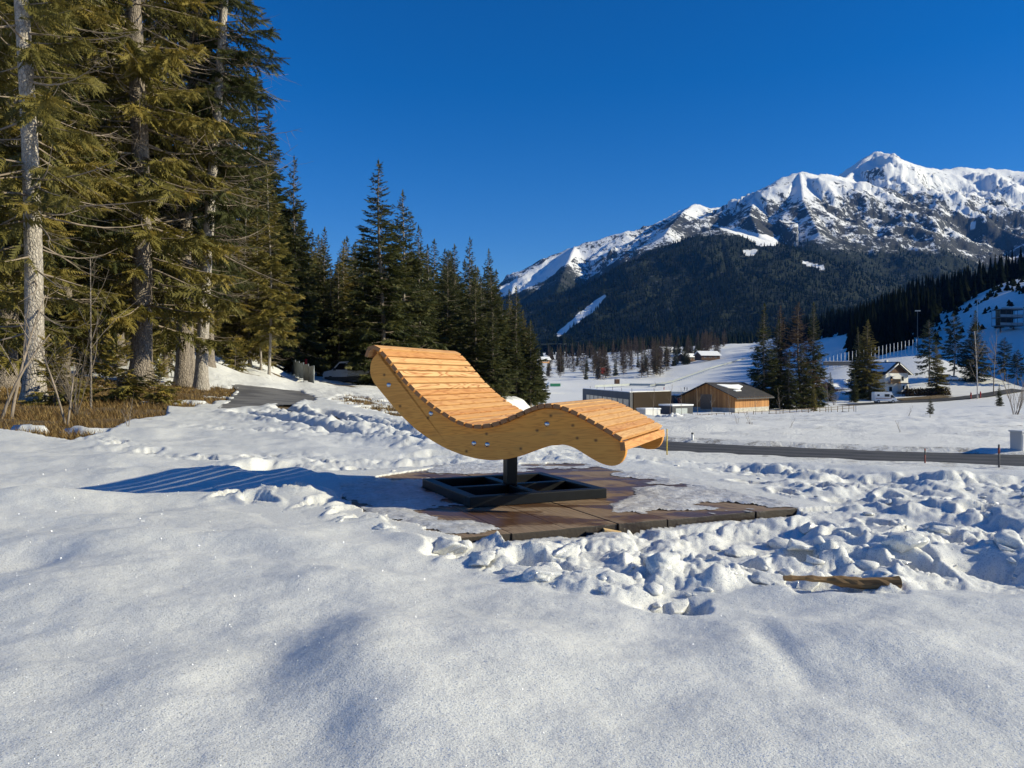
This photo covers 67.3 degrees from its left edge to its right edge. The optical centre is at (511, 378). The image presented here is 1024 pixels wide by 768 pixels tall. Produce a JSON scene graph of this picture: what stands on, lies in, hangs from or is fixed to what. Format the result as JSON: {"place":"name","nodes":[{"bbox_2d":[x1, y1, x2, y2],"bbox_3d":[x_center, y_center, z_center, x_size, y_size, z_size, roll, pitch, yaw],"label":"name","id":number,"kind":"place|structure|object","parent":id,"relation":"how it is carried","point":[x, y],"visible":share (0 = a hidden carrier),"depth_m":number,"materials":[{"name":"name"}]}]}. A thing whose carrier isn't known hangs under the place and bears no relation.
{"place":"outdoors","nodes":[
{"label":"outdoors","id":0,"kind":"place"},
{"bbox_2d":[0,356,400,453],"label":"ground","id":1,"kind":"structure","parent":0,"point":[286,407],"depth_m":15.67,"materials":[{"name":"plant"}]},
{"bbox_2d":[0,0,117,378],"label":"spruce tree","id":2,"kind":"object","parent":1,"relation":"on","point":[10,297],"visible":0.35,"depth_m":17.11,"materials":[{"name":"green plant"}]},
{"bbox_2d":[17,332,100,405],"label":"young spruce","id":3,"kind":"object","parent":1,"relation":"on","point":[40,364],"visible":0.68,"depth_m":15.33,"materials":[{"name":"green plant"}]},
{"bbox_2d":[2,0,128,379],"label":"spruce tree","id":4,"kind":"object","parent":1,"relation":"on","point":[105,124],"visible":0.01,"depth_m":26.44,"materials":[{"name":"green plant"}]},
{"bbox_2d":[0,0,139,388],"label":"spruce tree","id":5,"kind":"object","parent":1,"relation":"on","point":[82,109],"visible":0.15,"depth_m":21.05,"materials":[{"name":"green plant"}]},
{"bbox_2d":[0,0,142,382],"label":"spruce tree","id":6,"kind":"object","parent":1,"relation":"on","point":[68,318],"visible":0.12,"depth_m":23.27,"materials":[{"name":"green plant"}]},
{"bbox_2d":[45,326,100,414],"bbox_3d":[-7.659,-0.124,13.562,0.920,1.570,1.327,0,0,-13],"label":"bare bush","id":7,"kind":"object","parent":1,"relation":"on","point":[66,387],"visible":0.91,"depth_m":13.40,"materials":[{"name":"plant"}]},
{"bbox_2d":[21,1,131,374],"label":"spruce tree","id":8,"kind":"object","parent":1,"relation":"on","point":[83,62],"visible":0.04,"depth_m":28.74,"materials":[{"name":"green plant"}]},
{"bbox_2d":[0,0,185,403],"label":"spruce tree","id":9,"kind":"object","parent":1,"relation":"on","point":[31,52],"visible":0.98,"depth_m":15.76,"materials":[{"name":"green plant"}]},
{"bbox_2d":[74,0,142,372],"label":"spruce tree","id":10,"kind":"object","parent":1,"relation":"on","point":[112,91],"visible":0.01,"depth_m":30.18,"materials":[{"name":"green plant"}]},
{"bbox_2d":[86,1,171,366],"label":"spruce tree","id":11,"kind":"object","parent":1,"relation":"on","point":[119,343],"visible":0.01,"depth_m":32.78,"materials":[{"name":"green plant"}]},
{"bbox_2d":[117,84,196,377],"bbox_3d":[-13.167,-5.477,28.837,3.185,11.403,3.551,0,0,37],"label":"spruce tree","id":12,"kind":"object","parent":1,"relation":"on","point":[159,348],"visible":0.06,"depth_m":28.74,"materials":[{"name":"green plant"}]},
{"bbox_2d":[120,16,249,362],"bbox_3d":[-15.832,-10.664,35.817,6.456,20.732,5.791,0,0,41],"label":"spruce tree","id":13,"kind":"object","parent":1,"relation":"on","point":[211,329],"visible":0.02,"depth_m":35.84,"materials":[{"name":"green plant"}]},
{"bbox_2d":[105,1,269,378],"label":"spruce tree","id":14,"kind":"object","parent":1,"relation":"on","point":[230,266],"visible":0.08,"depth_m":29.74,"materials":[{"name":"green plant"}]},
{"bbox_2d":[115,0,272,386],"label":"spruce tree","id":15,"kind":"object","parent":1,"relation":"on","point":[182,374],"visible":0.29,"depth_m":26.63,"materials":[{"name":"green plant"}]},
{"bbox_2d":[166,2,262,367],"bbox_3d":[-14.897,-14.002,37.179,5.616,27.762,5.846,0,0,15],"label":"spruce tree","id":16,"kind":"object","parent":1,"relation":"on","point":[211,356],"visible":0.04,"depth_m":37.50,"materials":[{"name":"green plant"}]},
{"bbox_2d":[234,199,282,370],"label":"spruce tree","id":17,"kind":"object","parent":1,"relation":"on","point":[248,275],"visible":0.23,"depth_m":44.76,"materials":[{"name":"green plant"}]},
{"bbox_2d":[218,384,317,408],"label":"path","id":18,"kind":"structure","parent":0,"point":[246,395],"depth_m":23.98,"materials":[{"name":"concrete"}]},
{"bbox_2d":[0,390,1023,767],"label":"snow ground","id":19,"kind":"structure","parent":0,"point":[712,684],"depth_m":2.44,"materials":[{"name":"snow"}]},
{"bbox_2d":[0,267,54,418],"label":"bare shrub","id":20,"kind":"object","parent":19,"relation":"on","point":[15,388],"visible":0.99,"depth_m":12.38,"materials":[{"name":"plant"}]},
{"bbox_2d":[34,314,79,424],"bbox_3d":[-7.026,-0.122,11.846,0.678,1.842,0.698,0,0,-22],"label":"bare shrub","id":21,"kind":"object","parent":19,"relation":"on","point":[58,399],"visible":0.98,"depth_m":11.85,"materials":[{"name":"plant"}]},
{"bbox_2d":[78,250,137,407],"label":"bare sapling","id":22,"kind":"object","parent":19,"relation":"on","point":[91,338],"visible":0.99,"depth_m":15.07,"materials":[{"name":"plant"}]},
{"bbox_2d":[86,331,151,402],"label":"young spruce","id":23,"kind":"object","parent":19,"relation":"on","point":[131,389],"visible":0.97,"depth_m":16.90,"materials":[{"name":"green plant"}]},
{"bbox_2d":[141,357,184,404],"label":"young spruce","id":24,"kind":"object","parent":19,"relation":"on","point":[160,365],"visible":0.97,"depth_m":16.93,"materials":[{"name":"green plant"}]},
{"bbox_2d":[219,333,250,371],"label":"young spruce","id":25,"kind":"object","parent":19,"relation":"on","point":[232,363],"visible":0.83,"depth_m":39.97,"materials":[{"name":"green plant"}]},
{"bbox_2d":[0,468,1014,766],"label":"frost crystals","id":26,"kind":"object","parent":19,"relation":"on","point":[390,626],"visible":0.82,"depth_m":2.43,"materials":[{"name":"white"}]},
{"bbox_2d":[342,463,796,542],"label":"plank platform","id":27,"kind":"structure","parent":19,"relation":"on","point":[572,518],"depth_m":4.54,"materials":[{"name":"wood"}]},
{"bbox_2d":[365,345,664,507],"bbox_3d":[0.066,0.285,5.289,1.741,1.009,1.362,0,0,22],"label":"wave lounger","id":28,"kind":"object","parent":27,"relation":"on","point":[450,400],"visible":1,"depth_m":4.96,"materials":[{"name":"brown wood"}]},
{"bbox_2d":[339,458,793,533],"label":"icy snow","id":29,"kind":"structure","parent":27,"relation":"on","point":[402,499],"depth_m":5.02,"materials":[{"name":"snow"}]},
{"bbox_2d":[335,515,1023,614],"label":"snow slabs","id":30,"kind":"structure","parent":19,"relation":"on","point":[902,542],"depth_m":3.31,"materials":[{"name":"snow"}]},
{"bbox_2d":[391,465,1023,612],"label":"snow clods","id":31,"kind":"object","parent":19,"relation":"on","point":[654,588],"visible":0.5,"depth_m":3.23,"materials":[{"name":"snow"}]},
{"bbox_2d":[783,575,901,588],"bbox_3d":[1.230,0.758,2.873,0.414,0.056,0.053,0,0,7],"label":"broken stake","id":32,"kind":"object","parent":19,"relation":"on","point":[860,582],"visible":0.95,"depth_m":2.86,"materials":[{"name":"brown wood"}]},
{"bbox_2d":[71,279,1023,469],"bbox_3d":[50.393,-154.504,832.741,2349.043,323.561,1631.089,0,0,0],"label":"snow field","id":33,"kind":"structure","parent":0,"point":[982,425],"depth_m":85.96,"materials":[{"name":"snow"}]},
{"bbox_2d":[42,0,256,386],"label":"spruce tree","id":34,"kind":"object","parent":33,"relation":"on","point":[146,247],"visible":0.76,"depth_m":23.50,"materials":[{"name":"green plant"}]},
{"bbox_2d":[122,0,312,389],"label":"spruce tree","id":35,"kind":"object","parent":33,"relation":"on","point":[246,93],"visible":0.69,"depth_m":25.94,"materials":[{"name":"green plant"}]},
{"bbox_2d":[195,98,300,355],"bbox_3d":[-18.586,-10.778,52.767,7.691,19.696,8.224,0,0,-5],"label":"spruce tree","id":36,"kind":"object","parent":33,"relation":"on","point":[259,154],"visible":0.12,"depth_m":52.24,"materials":[{"name":"green plant"}]},
{"bbox_2d":[214,184,282,367],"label":"spruce tree","id":37,"kind":"object","parent":33,"relation":"on","point":[233,328],"visible":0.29,"depth_m":45.53,"materials":[{"name":"green plant"}]},
{"bbox_2d":[237,165,305,374],"bbox_3d":[-13.215,-5.787,41.942,3.554,11.942,3.714,0,0,-36],"label":"spruce tree","id":38,"kind":"object","parent":33,"relation":"on","point":[271,312],"visible":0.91,"depth_m":41.99,"materials":[{"name":"green plant"}]},
{"bbox_2d":[253,112,297,233],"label":"spruce tree","id":39,"kind":"object","parent":33,"relation":"on","point":[276,183],"visible":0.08,"depth_m":77.22,"materials":[{"name":"green plant"}]},
{"bbox_2d":[243,71,322,320],"bbox_3d":[-19.753,-12.819,62.059,8.545,23.915,8.177,0,0,-3],"label":"spruce tree","id":40,"kind":"object","parent":33,"relation":"on","point":[262,166],"visible":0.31,"depth_m":62.11,"materials":[{"name":"green plant"}]},
{"bbox_2d":[255,193,319,367],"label":"spruce tree","id":41,"kind":"object","parent":33,"relation":"on","point":[289,351],"visible":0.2,"depth_m":57.73,"materials":[{"name":"green plant"}]},
{"bbox_2d":[279,157,331,373],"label":"spruce tree","id":42,"kind":"object","parent":33,"relation":"on","point":[311,338],"visible":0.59,"depth_m":61.97,"materials":[{"name":"green plant"}]},
{"bbox_2d":[307,227,335,373],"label":"spruce tree","id":43,"kind":"object","parent":33,"relation":"on","point":[319,298],"visible":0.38,"depth_m":73.59,"materials":[{"name":"green plant"}]},
{"bbox_2d":[310,238,334,370],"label":"spruce tree","id":44,"kind":"object","parent":33,"relation":"on","point":[318,263],"visible":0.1,"depth_m":92.71,"materials":[{"name":"green plant"}]},
{"bbox_2d":[315,267,342,376],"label":"spruce tree","id":45,"kind":"object","parent":33,"relation":"on","point":[322,318],"visible":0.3,"depth_m":71.00,"materials":[{"name":"green plant"}]},
{"bbox_2d":[316,258,360,376],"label":"spruce tree","id":46,"kind":"object","parent":33,"relation":"on","point":[343,347],"visible":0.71,"depth_m":65.74,"materials":[{"name":"green plant"}]},
{"bbox_2d":[317,239,364,352],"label":"spruce tree","id":47,"kind":"object","parent":33,"relation":"on","point":[347,285],"visible":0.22,"depth_m":74.98,"materials":[{"name":"green plant"}]},
{"bbox_2d":[323,361,371,381],"bbox_3d":[-12.346,-0.522,59.970,4.900,1.930,2.200,0,0,30],"label":"pickup truck","id":48,"kind":"object","parent":33,"relation":"on","point":[337,371],"visible":0.41,"depth_m":59.48,"materials":[{"name":"white paint"}]},
{"bbox_2d":[337,236,374,354],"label":"spruce tree","id":49,"kind":"object","parent":33,"relation":"on","point":[354,323],"visible":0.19,"depth_m":69.86,"materials":[{"name":"green plant"}]},
{"bbox_2d":[336,158,423,384],"bbox_3d":[-9.671,-7.756,57.831,6.859,17.909,9.005,0,0,16],"label":"spruce tree","id":50,"kind":"object","parent":33,"relation":"on","point":[385,321],"visible":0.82,"depth_m":57.78,"materials":[{"name":"green plant"}]},
{"bbox_2d":[371,189,450,349],"bbox_3d":[-8.235,-6.786,60.693,6.517,16.430,6.095,0,0,25],"label":"spruce tree","id":51,"kind":"object","parent":33,"relation":"on","point":[423,308],"visible":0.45,"depth_m":60.51,"materials":[{"name":"green plant"}]},
{"bbox_2d":[402,225,440,349],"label":"spruce tree","id":52,"kind":"object","parent":33,"relation":"on","point":[434,312],"visible":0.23,"depth_m":65.55,"materials":[{"name":"green plant"}]},
{"bbox_2d":[420,244,446,328],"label":"spruce tree","id":53,"kind":"object","parent":33,"relation":"on","point":[431,294],"visible":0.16,"depth_m":76.32,"materials":[{"name":"green plant"}]},
{"bbox_2d":[415,238,453,337],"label":"spruce tree","id":54,"kind":"object","parent":33,"relation":"on","point":[437,278],"visible":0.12,"depth_m":79.44,"materials":[{"name":"green plant"}]},
{"bbox_2d":[431,252,466,350],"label":"spruce tree","id":55,"kind":"object","parent":33,"relation":"on","point":[444,337],"visible":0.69,"depth_m":70.93,"materials":[{"name":"green plant"}]},
{"bbox_2d":[431,273,476,363],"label":"spruce tree","id":56,"kind":"object","parent":33,"relation":"on","point":[461,315],"visible":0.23,"depth_m":74.01,"materials":[{"name":"green plant"}]},
{"bbox_2d":[438,245,474,349],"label":"spruce tree","id":57,"kind":"object","parent":33,"relation":"on","point":[463,285],"visible":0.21,"depth_m":84.25,"materials":[{"name":"green plant"}]},
{"bbox_2d":[457,237,486,330],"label":"spruce tree","id":58,"kind":"object","parent":33,"relation":"on","point":[470,280],"visible":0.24,"depth_m":86.01,"materials":[{"name":"green plant"}]},
{"bbox_2d":[451,282,498,389],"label":"spruce tree","id":59,"kind":"object","parent":33,"relation":"on","point":[472,347],"visible":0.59,"depth_m":68.64,"materials":[{"name":"green plant"}]},
{"bbox_2d":[476,308,511,399],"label":"spruce tree","id":60,"kind":"object","parent":33,"relation":"on","point":[492,383],"visible":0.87,"depth_m":66.84,"materials":[{"name":"green plant"}]},
{"bbox_2d":[464,266,524,396],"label":"spruce tree","id":61,"kind":"object","parent":33,"relation":"on","point":[502,328],"visible":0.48,"depth_m":71.58,"materials":[{"name":"green plant"}]},
{"bbox_2d":[480,248,512,383],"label":"spruce tree","id":62,"kind":"object","parent":33,"relation":"on","point":[487,268],"visible":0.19,"depth_m":90.17,"materials":[{"name":"green plant"}]},
{"bbox_2d":[503,286,532,395],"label":"spruce tree","id":63,"kind":"object","parent":33,"relation":"on","point":[518,329],"visible":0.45,"depth_m":95.45,"materials":[{"name":"green plant"}]},
{"bbox_2d":[504,330,532,399],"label":"spruce tree","id":64,"kind":"object","parent":33,"relation":"on","point":[522,389],"visible":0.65,"depth_m":93.52,"materials":[{"name":"green plant"}]},
{"bbox_2d":[517,320,549,406],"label":"spruce tree","id":65,"kind":"object","parent":33,"relation":"on","point":[537,395],"visible":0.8,"depth_m":95.54,"materials":[{"name":"green plant"}]},
{"bbox_2d":[583,387,670,410],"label":"flat roof building","id":66,"kind":"structure","parent":33,"relation":"on","point":[633,399],"depth_m":159.25,"materials":[{"name":"grey glass"}]},
{"bbox_2d":[636,408,660,414],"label":"white hut","id":67,"kind":"object","parent":33,"relation":"on","point":[649,411],"visible":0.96,"depth_m":120.01,"materials":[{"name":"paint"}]},
{"bbox_2d":[659,404,693,413],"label":"garage","id":68,"kind":"structure","parent":33,"relation":"on","point":[673,408],"depth_m":133.58,"materials":[{"name":"metal"}]},
{"bbox_2d":[534,305,856,359],"bbox_3d":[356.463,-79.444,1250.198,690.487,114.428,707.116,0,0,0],"label":"valley forest","id":69,"kind":"object","parent":33,"relation":"on","point":[744,337],"visible":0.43,"depth_m":1123.41,"materials":[{"name":"plant"}]},
{"bbox_2d":[650,358,744,386],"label":"net fence","id":70,"kind":"object","parent":33,"relation":"on","point":[701,371],"visible":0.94,"depth_m":508.38,"materials":[{"name":"metal"}]},
{"bbox_2d":[693,351,721,359],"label":"chalet","id":71,"kind":"object","parent":33,"relation":"on","point":[707,355],"visible":0.98,"depth_m":643.25,"materials":[{"name":"white paint"}]},
{"bbox_2d":[677,382,774,411],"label":"barn","id":72,"kind":"structure","parent":33,"relation":"on","point":[742,397],"depth_m":152.57,"materials":[{"name":"wood"}]},
{"bbox_2d":[700,394,711,408],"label":"door","id":73,"kind":"structure","parent":72,"relation":"in","point":[705,401],"depth_m":152.56,"materials":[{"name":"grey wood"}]},
{"bbox_2d":[746,303,783,408],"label":"spruce tree","id":74,"kind":"object","parent":33,"relation":"on","point":[764,378],"visible":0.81,"depth_m":165.26,"materials":[{"name":"green plant"}]},
{"bbox_2d":[698,405,853,414],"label":"wooden fence","id":75,"kind":"object","parent":33,"relation":"on","point":[813,408],"visible":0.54,"depth_m":132.05,"materials":[{"name":"brown wood"}]},
{"bbox_2d":[762,320,793,407],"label":"spruce tree","id":76,"kind":"object","parent":33,"relation":"on","point":[779,353],"visible":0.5,"depth_m":170.78,"materials":[{"name":"green plant"}]},
{"bbox_2d":[768,306,795,386],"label":"tree","id":77,"kind":"object","parent":33,"relation":"on","point":[781,329],"visible":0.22,"depth_m":175.71,"materials":[{"name":"plant"}]},
{"bbox_2d":[776,349,804,408],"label":"spruce tree","id":78,"kind":"object","parent":33,"relation":"on","point":[787,400],"visible":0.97,"depth_m":159.52,"materials":[{"name":"green plant"}]},
{"bbox_2d":[776,303,828,397],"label":"tree","id":79,"kind":"object","parent":33,"relation":"on","point":[795,332],"visible":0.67,"depth_m":168.02,"materials":[{"name":"plant"}]},
{"bbox_2d":[791,345,821,408],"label":"spruce tree","id":80,"kind":"object","parent":33,"relation":"on","point":[805,393],"visible":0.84,"depth_m":161.38,"materials":[{"name":"green plant"}]},
{"bbox_2d":[796,302,834,407],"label":"spruce tree","id":81,"kind":"object","parent":33,"relation":"on","point":[819,390],"visible":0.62,"depth_m":169.84,"materials":[{"name":"green plant"}]},
{"bbox_2d":[819,379,849,390],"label":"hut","id":82,"kind":"object","parent":33,"relation":"on","point":[838,384],"visible":0.34,"depth_m":216.90,"materials":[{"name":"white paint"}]},
{"bbox_2d":[848,372,859,402],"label":"spruce tree","id":83,"kind":"object","parent":33,"relation":"on","point":[854,397],"visible":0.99,"depth_m":185.73,"materials":[{"name":"green plant"}]},
{"bbox_2d":[841,327,870,398],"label":"spruce tree","id":84,"kind":"object","parent":33,"relation":"on","point":[853,362],"visible":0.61,"depth_m":195.98,"materials":[{"name":"green plant"}]},
{"bbox_2d":[849,320,886,399],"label":"spruce tree","id":85,"kind":"object","parent":33,"relation":"on","point":[866,369],"visible":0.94,"depth_m":192.49,"materials":[{"name":"green plant"}]},
{"bbox_2d":[853,360,913,394],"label":"white house","id":86,"kind":"structure","parent":33,"relation":"on","point":[895,377],"depth_m":198.70,"materials":[{"name":"paint"}]},
{"bbox_2d":[778,247,1023,360],"bbox_3d":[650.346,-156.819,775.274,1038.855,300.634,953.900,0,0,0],"label":"hill forest","id":87,"kind":"object","parent":33,"relation":"on","point":[892,317],"visible":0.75,"depth_m":421.32,"materials":[{"name":"plant"}]},
{"bbox_2d":[896,395,951,399],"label":"verge","id":88,"kind":"structure","parent":33,"relation":"on","point":[928,397],"depth_m":190.35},
{"bbox_2d":[901,387,951,396],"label":"hedge","id":89,"kind":"object","parent":33,"relation":"on","point":[918,391],"visible":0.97,"depth_m":194.35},
{"bbox_2d":[914,320,946,384],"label":"pine tree","id":90,"kind":"object","parent":33,"relation":"on","point":[927,361],"visible":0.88,"depth_m":208.22,"materials":[{"name":"plant"}]},
{"bbox_2d":[839,389,1023,404],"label":"lane","id":91,"kind":"structure","parent":33,"relation":"on","point":[972,396],"depth_m":187.32,"materials":[{"name":"asphalt"}]},
{"bbox_2d":[872,392,896,402],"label":"camper van","id":92,"kind":"object","parent":91,"relation":"on","point":[878,397],"visible":1,"depth_m":181.11,"materials":[{"name":"white paint"}]},
{"bbox_2d":[924,344,949,392],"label":"spruce tree","id":93,"kind":"object","parent":33,"relation":"on","point":[938,379],"visible":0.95,"depth_m":195.28,"materials":[{"name":"green plant"}]},
{"bbox_2d":[940,313,971,375],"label":"pine tree","id":94,"kind":"object","parent":33,"relation":"on","point":[955,356],"visible":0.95,"depth_m":213.70,"materials":[{"name":"plant"}]},
{"bbox_2d":[956,310,994,381],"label":"spruce tree","id":95,"kind":"object","parent":33,"relation":"on","point":[969,377],"visible":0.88,"depth_m":211.24,"materials":[{"name":"green plant"}]},
{"bbox_2d":[933,276,1023,343],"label":"dwarf pines","id":96,"kind":"object","parent":33,"relation":"on","point":[1013,282],"visible":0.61,"depth_m":371.17,"materials":[{"name":"plant"}]},
{"bbox_2d":[969,326,988,398],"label":"bare tree","id":97,"kind":"object","parent":33,"relation":"on","point":[976,356],"visible":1,"depth_m":185.98,"materials":[{"name":"brown wood"}]},
{"bbox_2d":[987,338,1016,380],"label":"pine tree","id":98,"kind":"object","parent":33,"relation":"on","point":[1006,357],"visible":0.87,"depth_m":211.96,"materials":[{"name":"plant"}]},
{"bbox_2d":[991,307,1023,331],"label":"multi-storey building","id":99,"kind":"structure","parent":33,"relation":"on","point":[1005,316],"depth_m":298.41,"materials":[{"name":"metal"}]},
{"bbox_2d":[995,360,1023,414],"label":"bare bush","id":100,"kind":"object","parent":33,"relation":"on","point":[1021,397],"visible":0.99,"depth_m":96.11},
{"bbox_2d":[1006,350,1023,384],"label":"pine tree","id":101,"kind":"object","parent":33,"relation":"on","point":[1021,370],"visible":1,"depth_m":205.87,"materials":[{"name":"plant"}]},
{"bbox_2d":[1008,430,1023,450],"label":"utility cabinet","id":102,"kind":"object","parent":33,"relation":"on","point":[1017,439],"visible":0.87,"depth_m":28.44,"materials":[{"name":"metal"}]},
{"bbox_2d":[142,0,1023,289],"label":"sky","id":103,"kind":"structure","parent":0,"point":[529,131],"materials":[{"name":"blue"}]},
{"bbox_2d":[486,151,1023,348],"bbox_3d":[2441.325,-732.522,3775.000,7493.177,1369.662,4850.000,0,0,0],"label":"mountain","id":104,"kind":"structure","parent":0,"point":[885,204],"depth_m":3307.13,"materials":[{"name":"snow"}]},
{"bbox_2d":[496,233,993,345],"bbox_3d":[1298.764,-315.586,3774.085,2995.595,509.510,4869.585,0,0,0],"label":"mountain forest","id":105,"kind":"object","parent":104,"relation":"on","point":[772,312],"visible":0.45,"depth_m":2082.89,"materials":[{"name":"plant"}]},
{"bbox_2d":[623,439,1023,465],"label":"road","id":106,"kind":"structure","parent":0,"point":[985,459],"depth_m":29.27,"materials":[{"name":"asphalt"}]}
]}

